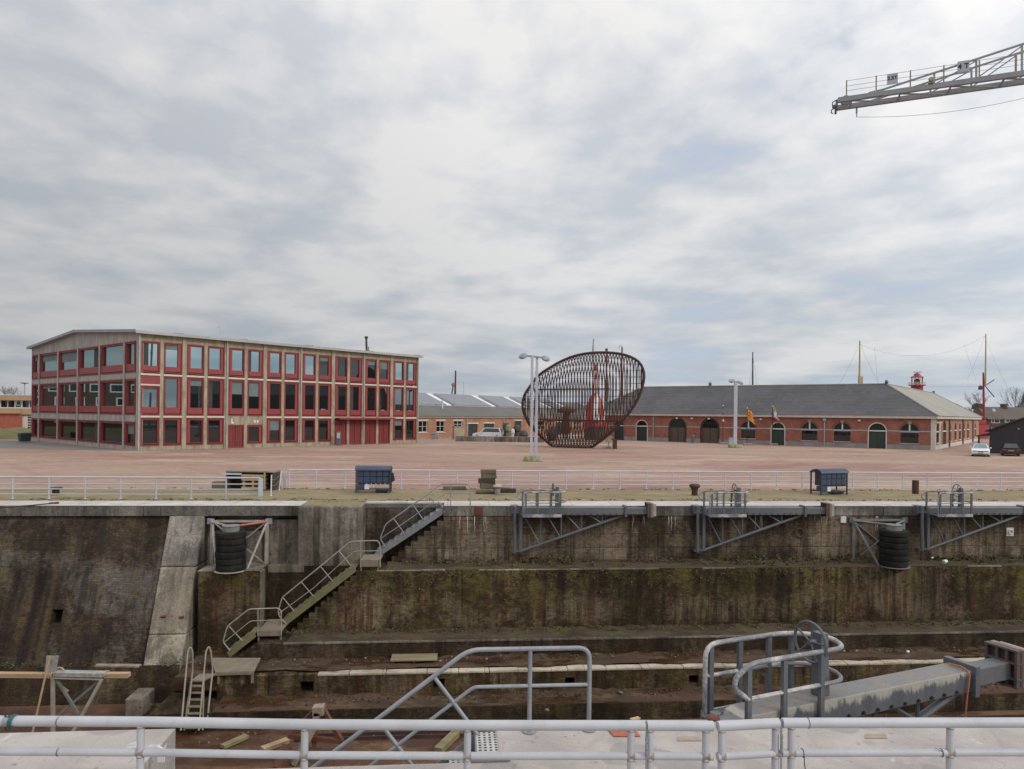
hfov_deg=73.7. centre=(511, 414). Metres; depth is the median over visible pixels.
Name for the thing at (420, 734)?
floor rails
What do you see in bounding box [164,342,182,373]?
window
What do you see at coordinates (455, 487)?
timber
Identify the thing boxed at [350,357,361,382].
window
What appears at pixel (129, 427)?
window
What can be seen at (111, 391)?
window
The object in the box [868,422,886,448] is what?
door
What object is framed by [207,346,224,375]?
window
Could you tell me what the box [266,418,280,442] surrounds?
window
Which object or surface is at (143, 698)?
stone block
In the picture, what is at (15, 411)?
brick building
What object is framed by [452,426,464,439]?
concrete hut
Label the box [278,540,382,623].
steel stair
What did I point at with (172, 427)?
window
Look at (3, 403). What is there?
window
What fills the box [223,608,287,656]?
steel stair
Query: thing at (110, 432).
window
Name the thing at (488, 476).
timber
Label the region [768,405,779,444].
flagpole
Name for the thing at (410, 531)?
steel stair
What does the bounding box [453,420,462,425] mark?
window
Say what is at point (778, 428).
door
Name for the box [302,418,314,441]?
window
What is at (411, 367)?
window
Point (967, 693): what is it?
rope
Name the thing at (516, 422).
door
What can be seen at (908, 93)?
dock crane
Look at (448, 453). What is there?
plaza
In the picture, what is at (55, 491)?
bollard
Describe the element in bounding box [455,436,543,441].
wall
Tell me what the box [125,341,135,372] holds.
window
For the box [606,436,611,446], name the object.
sign
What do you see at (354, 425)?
door
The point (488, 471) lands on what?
timber
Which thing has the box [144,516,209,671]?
concrete chute
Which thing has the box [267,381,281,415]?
window
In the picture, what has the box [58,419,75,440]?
window
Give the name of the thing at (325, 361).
window
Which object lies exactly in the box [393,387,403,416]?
window
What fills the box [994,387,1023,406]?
bare tree
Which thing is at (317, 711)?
shore frame
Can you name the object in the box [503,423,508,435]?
capstan
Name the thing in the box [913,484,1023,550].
swing arm
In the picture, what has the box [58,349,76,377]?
window
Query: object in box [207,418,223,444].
window
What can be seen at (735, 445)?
twin lamp
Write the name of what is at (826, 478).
bus shelter
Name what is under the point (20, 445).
apron
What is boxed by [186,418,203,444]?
window
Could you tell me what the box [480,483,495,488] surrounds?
timber
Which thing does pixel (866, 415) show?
brick warehouse
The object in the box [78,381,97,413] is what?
window
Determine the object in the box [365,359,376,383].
window
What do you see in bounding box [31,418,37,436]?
window
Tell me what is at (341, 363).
window
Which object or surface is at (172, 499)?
grass tufts
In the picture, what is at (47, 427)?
window
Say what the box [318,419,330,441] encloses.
window
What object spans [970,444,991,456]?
parked car
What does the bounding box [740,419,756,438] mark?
window
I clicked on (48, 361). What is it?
window
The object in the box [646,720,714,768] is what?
railing gate
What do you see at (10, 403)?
window
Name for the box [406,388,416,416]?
window
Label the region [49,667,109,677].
lashing rope
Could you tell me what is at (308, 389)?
window
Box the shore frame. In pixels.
[273,703,343,767]
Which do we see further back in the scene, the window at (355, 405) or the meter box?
the meter box
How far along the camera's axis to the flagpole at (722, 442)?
103.77 m
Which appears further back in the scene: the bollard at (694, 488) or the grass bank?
the grass bank
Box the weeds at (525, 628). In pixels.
[2,618,1018,701]
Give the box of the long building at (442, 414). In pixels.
[418,393,586,437]
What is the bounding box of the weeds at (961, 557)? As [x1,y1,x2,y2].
[402,551,1023,566]
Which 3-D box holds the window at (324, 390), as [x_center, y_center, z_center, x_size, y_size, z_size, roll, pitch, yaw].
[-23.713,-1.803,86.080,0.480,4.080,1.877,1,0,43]
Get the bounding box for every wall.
[0,501,366,706]
[149,501,1023,731]
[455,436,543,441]
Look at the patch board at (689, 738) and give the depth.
8.78 m
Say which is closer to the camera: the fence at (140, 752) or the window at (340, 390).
the fence at (140, 752)
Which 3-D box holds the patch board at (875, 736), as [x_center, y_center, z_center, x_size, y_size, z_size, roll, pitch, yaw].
[4.737,4.198,8.911,0.332,0.006,0.122,1,0,0]
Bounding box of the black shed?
[976,417,1023,453]
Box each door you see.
[228,425,243,447]
[334,420,346,444]
[349,420,360,443]
[364,420,375,443]
[378,420,389,443]
[467,423,478,435]
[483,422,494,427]
[514,420,521,433]
[615,422,623,439]
[636,420,647,440]
[770,422,784,444]
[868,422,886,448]
[942,423,946,443]
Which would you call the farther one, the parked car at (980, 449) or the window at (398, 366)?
the window at (398, 366)
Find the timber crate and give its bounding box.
[221,469,280,490]
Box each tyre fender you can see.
[207,518,271,573]
[848,517,909,569]
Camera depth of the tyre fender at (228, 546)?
28.40 m
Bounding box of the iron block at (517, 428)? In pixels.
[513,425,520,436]
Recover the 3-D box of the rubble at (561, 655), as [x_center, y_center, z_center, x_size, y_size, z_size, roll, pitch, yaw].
[10.127,9.935,28.460,47.469,0.064,0.818,1,0,-5]
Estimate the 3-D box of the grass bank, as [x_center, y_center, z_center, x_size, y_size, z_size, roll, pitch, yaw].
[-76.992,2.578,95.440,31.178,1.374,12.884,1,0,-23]
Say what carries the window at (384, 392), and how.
in the office building at (132, 389)
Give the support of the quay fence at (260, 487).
on the quay strip
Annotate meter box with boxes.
[728,437,732,444]
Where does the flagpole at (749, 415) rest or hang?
on the plaza
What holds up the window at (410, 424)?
in the office building at (132, 389)
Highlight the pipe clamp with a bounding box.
[1,712,10,730]
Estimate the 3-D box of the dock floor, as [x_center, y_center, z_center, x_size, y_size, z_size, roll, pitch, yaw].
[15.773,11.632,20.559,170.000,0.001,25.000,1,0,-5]
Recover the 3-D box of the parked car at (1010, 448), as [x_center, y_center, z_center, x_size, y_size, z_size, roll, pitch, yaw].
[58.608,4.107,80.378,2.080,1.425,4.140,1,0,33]
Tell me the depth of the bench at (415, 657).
27.24 m
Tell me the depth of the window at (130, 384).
71.62 m
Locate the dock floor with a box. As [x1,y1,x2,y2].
[0,690,1023,768]
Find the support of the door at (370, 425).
in the office building at (132, 389)
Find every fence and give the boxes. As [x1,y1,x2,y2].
[0,476,262,498]
[0,715,647,768]
[283,469,1023,489]
[780,717,1023,768]
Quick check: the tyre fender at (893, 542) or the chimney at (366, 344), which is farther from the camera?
the chimney at (366, 344)
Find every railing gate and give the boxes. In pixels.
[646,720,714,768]
[716,718,780,768]
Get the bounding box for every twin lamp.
[518,353,549,461]
[728,379,742,447]
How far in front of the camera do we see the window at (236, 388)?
77.75 m
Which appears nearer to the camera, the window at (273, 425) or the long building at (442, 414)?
the window at (273, 425)
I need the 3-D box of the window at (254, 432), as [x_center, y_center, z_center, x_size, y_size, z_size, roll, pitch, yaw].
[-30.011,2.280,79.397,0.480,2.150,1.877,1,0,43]
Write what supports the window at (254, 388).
in the office building at (132, 389)
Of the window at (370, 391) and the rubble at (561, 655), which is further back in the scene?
the window at (370, 391)
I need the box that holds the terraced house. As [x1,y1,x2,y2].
[973,403,1023,428]
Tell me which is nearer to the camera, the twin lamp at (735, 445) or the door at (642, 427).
the twin lamp at (735, 445)
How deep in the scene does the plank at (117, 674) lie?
23.87 m
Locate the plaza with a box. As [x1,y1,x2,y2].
[0,434,1023,489]
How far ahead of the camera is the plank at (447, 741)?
23.48 m
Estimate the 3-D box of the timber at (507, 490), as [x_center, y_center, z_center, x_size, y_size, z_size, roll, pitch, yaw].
[-0.386,4.006,36.269,1.200,0.220,0.450,4,0,2]
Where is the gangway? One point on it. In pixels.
(943, 684)
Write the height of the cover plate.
0.012 m
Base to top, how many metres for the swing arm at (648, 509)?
3.146 m
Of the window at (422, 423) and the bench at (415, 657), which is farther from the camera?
the window at (422, 423)
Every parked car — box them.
[472,428,503,435]
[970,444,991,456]
[999,443,1020,455]
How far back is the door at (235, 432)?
77.67 m
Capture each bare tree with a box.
[0,384,19,394]
[6,386,22,394]
[963,392,989,408]
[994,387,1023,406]
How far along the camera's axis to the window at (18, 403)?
128.31 m
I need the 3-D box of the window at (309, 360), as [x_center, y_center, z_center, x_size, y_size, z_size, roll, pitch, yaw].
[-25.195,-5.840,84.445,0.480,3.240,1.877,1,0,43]
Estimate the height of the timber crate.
1.020 m
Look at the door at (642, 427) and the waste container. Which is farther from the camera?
the door at (642, 427)
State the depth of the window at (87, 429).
78.99 m
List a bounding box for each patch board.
[677,736,701,740]
[865,734,886,737]
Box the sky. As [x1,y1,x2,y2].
[0,0,1023,411]
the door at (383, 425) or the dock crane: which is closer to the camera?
the dock crane
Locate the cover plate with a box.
[609,731,639,736]
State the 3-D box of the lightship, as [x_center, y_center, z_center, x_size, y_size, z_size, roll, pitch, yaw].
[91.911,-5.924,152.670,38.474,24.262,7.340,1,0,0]
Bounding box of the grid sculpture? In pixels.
[521,351,644,447]
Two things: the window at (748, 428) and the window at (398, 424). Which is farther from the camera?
the window at (748, 428)
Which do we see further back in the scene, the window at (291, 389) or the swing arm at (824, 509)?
the window at (291, 389)
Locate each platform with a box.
[212,658,260,683]
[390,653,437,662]
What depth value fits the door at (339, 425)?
87.93 m
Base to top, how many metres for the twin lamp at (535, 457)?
9.669 m
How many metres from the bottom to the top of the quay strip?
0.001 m
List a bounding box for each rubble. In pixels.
[139,683,998,707]
[162,647,978,665]
[194,712,994,742]
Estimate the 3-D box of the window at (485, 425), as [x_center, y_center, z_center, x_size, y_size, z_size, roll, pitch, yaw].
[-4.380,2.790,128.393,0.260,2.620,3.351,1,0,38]
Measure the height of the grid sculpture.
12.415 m
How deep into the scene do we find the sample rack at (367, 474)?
35.25 m
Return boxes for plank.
[0,671,52,677]
[94,664,140,667]
[104,672,130,677]
[220,734,248,748]
[261,737,289,749]
[434,731,463,751]
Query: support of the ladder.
attached to the dock wall at (768, 599)
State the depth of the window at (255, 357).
79.40 m
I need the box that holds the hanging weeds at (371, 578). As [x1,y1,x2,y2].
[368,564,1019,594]
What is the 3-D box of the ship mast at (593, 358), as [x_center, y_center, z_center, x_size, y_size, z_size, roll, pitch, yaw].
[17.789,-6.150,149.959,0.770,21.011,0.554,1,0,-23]
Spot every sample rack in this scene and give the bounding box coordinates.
[355,465,394,492]
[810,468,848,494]
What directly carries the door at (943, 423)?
in the brick warehouse
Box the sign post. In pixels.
[336,431,340,444]
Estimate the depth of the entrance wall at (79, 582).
28.52 m
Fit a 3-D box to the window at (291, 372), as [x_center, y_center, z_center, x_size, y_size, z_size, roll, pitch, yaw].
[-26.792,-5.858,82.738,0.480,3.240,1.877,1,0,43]
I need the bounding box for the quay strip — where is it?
[0,488,1023,501]
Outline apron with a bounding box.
[0,440,130,450]
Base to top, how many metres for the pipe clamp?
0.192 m
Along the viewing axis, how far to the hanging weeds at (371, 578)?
30.02 m
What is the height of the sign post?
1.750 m
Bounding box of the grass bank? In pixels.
[0,427,30,438]
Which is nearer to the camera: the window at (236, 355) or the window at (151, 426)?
the window at (151, 426)
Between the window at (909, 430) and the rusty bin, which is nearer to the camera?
the rusty bin
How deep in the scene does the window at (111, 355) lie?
74.79 m
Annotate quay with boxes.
[0,720,1023,768]
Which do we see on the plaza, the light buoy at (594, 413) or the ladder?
the light buoy at (594, 413)
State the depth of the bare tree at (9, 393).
329.07 m
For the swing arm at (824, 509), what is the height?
3.146 m
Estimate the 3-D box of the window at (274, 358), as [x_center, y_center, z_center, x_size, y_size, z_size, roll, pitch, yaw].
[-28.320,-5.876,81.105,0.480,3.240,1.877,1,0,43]
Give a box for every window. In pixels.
[1,401,6,406]
[8,401,13,406]
[16,401,20,406]
[23,401,28,406]
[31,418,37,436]
[32,354,37,378]
[32,384,37,412]
[39,383,56,412]
[39,418,55,438]
[40,352,56,378]
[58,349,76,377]
[58,382,75,412]
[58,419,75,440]
[78,346,98,375]
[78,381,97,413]
[78,420,97,442]
[99,421,121,444]
[100,342,122,374]
[100,379,122,413]
[124,379,135,414]
[124,422,135,445]
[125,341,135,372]
[140,385,159,414]
[140,418,159,445]
[141,341,160,372]
[163,377,181,414]
[163,418,181,445]
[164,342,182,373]
[186,378,203,415]
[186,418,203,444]
[187,344,204,374]
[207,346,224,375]
[207,379,223,415]
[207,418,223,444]
[228,380,244,415]
[229,348,244,376]
[247,380,262,415]
[247,425,262,443]
[248,349,263,377]
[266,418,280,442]
[267,351,281,378]
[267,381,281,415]
[284,352,298,379]
[284,382,298,415]
[284,418,297,442]
[302,354,315,380]
[302,383,315,415]
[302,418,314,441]
[318,355,331,380]
[318,384,331,415]
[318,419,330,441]
[335,356,347,381]
[335,384,346,416]
[349,385,361,416]
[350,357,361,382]
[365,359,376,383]
[365,386,376,416]
[378,386,389,416]
[379,360,390,383]
[393,361,403,384]
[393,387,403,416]
[393,419,403,439]
[405,419,415,439]
[406,362,416,385]
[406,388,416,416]
[418,420,428,432]
[436,420,445,432]
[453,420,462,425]
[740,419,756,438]
[800,420,818,441]
[832,420,852,442]
[898,421,920,444]
[991,419,999,422]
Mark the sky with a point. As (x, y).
(467, 187)
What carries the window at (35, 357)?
in the office building at (132, 389)
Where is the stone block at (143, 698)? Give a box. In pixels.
[125,688,153,715]
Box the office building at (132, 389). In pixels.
[26,329,422,450]
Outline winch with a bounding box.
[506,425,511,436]
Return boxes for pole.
[32,656,50,731]
[937,422,941,449]
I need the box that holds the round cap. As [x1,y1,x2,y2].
[706,714,719,720]
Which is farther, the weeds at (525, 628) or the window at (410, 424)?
the window at (410, 424)
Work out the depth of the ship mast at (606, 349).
139.80 m
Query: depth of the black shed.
84.48 m
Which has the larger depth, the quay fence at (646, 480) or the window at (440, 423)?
the window at (440, 423)
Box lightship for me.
[842,334,1005,438]
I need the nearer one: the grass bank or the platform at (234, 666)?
the platform at (234, 666)
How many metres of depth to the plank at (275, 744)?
23.24 m
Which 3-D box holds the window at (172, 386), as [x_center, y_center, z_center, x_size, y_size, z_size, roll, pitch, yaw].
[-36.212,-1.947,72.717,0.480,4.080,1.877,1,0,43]
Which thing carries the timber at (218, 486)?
on the quay strip
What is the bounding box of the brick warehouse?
[585,380,982,449]
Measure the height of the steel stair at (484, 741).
4.436 m
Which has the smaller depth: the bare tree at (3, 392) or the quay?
the quay
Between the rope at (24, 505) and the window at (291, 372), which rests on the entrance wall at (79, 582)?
the rope at (24, 505)
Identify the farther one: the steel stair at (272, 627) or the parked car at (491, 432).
the parked car at (491, 432)
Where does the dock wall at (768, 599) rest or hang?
on the dock floor
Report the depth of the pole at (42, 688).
23.77 m
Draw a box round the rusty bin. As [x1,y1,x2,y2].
[611,438,616,448]
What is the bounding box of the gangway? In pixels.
[700,620,1023,719]
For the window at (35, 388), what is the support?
in the office building at (132, 389)
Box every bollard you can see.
[50,487,62,493]
[493,484,501,494]
[689,484,699,495]
[912,480,918,493]
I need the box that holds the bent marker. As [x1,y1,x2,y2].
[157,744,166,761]
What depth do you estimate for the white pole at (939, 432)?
91.53 m
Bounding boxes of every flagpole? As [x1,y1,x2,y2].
[719,405,727,443]
[743,408,755,444]
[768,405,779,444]
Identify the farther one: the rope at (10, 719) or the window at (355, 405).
the window at (355, 405)
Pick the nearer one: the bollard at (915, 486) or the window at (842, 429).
the bollard at (915, 486)
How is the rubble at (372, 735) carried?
on the dock floor
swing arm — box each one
[511,483,655,552]
[691,483,833,551]
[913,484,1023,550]
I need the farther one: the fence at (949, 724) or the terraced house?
the terraced house
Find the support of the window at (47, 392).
in the office building at (132, 389)
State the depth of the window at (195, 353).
74.41 m
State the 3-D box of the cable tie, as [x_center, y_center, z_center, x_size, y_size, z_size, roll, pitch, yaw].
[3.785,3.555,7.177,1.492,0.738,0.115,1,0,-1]
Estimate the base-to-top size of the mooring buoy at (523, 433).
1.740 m
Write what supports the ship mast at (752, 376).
on the plaza
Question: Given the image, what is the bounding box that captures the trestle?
[44,656,107,731]
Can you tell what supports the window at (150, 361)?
in the office building at (132, 389)
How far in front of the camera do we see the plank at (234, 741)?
23.46 m
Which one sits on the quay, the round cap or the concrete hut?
the round cap
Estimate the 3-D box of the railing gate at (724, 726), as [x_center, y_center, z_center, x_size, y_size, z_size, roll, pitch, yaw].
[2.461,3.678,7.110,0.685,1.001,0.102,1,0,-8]
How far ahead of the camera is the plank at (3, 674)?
23.87 m
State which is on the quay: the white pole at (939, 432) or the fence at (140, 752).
the fence at (140, 752)
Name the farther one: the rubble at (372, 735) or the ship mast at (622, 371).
the ship mast at (622, 371)
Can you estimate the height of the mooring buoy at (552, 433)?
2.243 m
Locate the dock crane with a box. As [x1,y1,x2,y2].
[831,43,1023,116]
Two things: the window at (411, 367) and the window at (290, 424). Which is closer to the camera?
the window at (290, 424)
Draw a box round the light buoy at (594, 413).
[584,364,606,439]
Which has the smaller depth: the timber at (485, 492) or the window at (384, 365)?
the timber at (485, 492)
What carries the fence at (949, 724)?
on the quay
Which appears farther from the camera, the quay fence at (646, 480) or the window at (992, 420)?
the window at (992, 420)
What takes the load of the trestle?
on the dock floor
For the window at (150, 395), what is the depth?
71.05 m
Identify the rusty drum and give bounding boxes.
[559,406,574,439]
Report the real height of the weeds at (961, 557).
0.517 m
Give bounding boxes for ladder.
[180,646,215,730]
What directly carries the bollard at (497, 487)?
on the quay strip
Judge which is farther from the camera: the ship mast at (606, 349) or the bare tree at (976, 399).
the bare tree at (976, 399)
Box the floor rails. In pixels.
[294,714,1023,741]
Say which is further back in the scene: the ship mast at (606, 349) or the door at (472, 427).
the ship mast at (606, 349)
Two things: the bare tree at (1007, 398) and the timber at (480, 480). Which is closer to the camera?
the timber at (480, 480)
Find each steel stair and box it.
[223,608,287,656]
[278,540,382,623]
[311,646,594,766]
[375,483,470,553]
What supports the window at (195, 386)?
in the office building at (132, 389)
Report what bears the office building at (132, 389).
on the plaza
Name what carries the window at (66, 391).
in the office building at (132, 389)
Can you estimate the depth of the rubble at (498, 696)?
25.87 m
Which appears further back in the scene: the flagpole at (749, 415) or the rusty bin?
the flagpole at (749, 415)
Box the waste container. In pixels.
[17,432,31,441]
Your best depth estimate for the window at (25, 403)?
128.37 m
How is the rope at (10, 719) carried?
attached to the pipe clamp
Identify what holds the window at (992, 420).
in the terraced house
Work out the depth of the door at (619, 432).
116.66 m
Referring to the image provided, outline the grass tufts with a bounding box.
[30,487,1022,501]
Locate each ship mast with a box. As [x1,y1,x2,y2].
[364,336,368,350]
[451,370,455,393]
[591,339,594,383]
[605,348,607,401]
[619,345,622,395]
[749,352,756,384]
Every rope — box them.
[0,503,48,507]
[7,714,17,727]
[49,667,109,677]
[948,663,970,716]
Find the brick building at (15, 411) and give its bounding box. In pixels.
[0,395,30,428]
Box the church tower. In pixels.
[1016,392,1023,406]
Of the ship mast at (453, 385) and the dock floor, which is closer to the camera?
the dock floor
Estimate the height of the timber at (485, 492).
0.110 m
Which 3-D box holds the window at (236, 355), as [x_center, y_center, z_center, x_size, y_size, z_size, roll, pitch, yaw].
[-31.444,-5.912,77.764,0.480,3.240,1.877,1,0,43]
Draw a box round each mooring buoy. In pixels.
[519,430,527,436]
[546,428,556,440]
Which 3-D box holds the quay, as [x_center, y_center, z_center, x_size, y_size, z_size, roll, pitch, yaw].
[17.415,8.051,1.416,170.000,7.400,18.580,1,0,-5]
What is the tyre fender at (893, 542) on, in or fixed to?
attached to the dock wall at (768, 599)
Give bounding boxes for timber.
[212,481,224,488]
[443,486,465,489]
[476,491,494,493]
[478,478,494,482]
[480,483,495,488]
[481,469,495,473]
[481,474,496,478]
[493,487,515,492]
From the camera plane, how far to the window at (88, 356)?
78.95 m

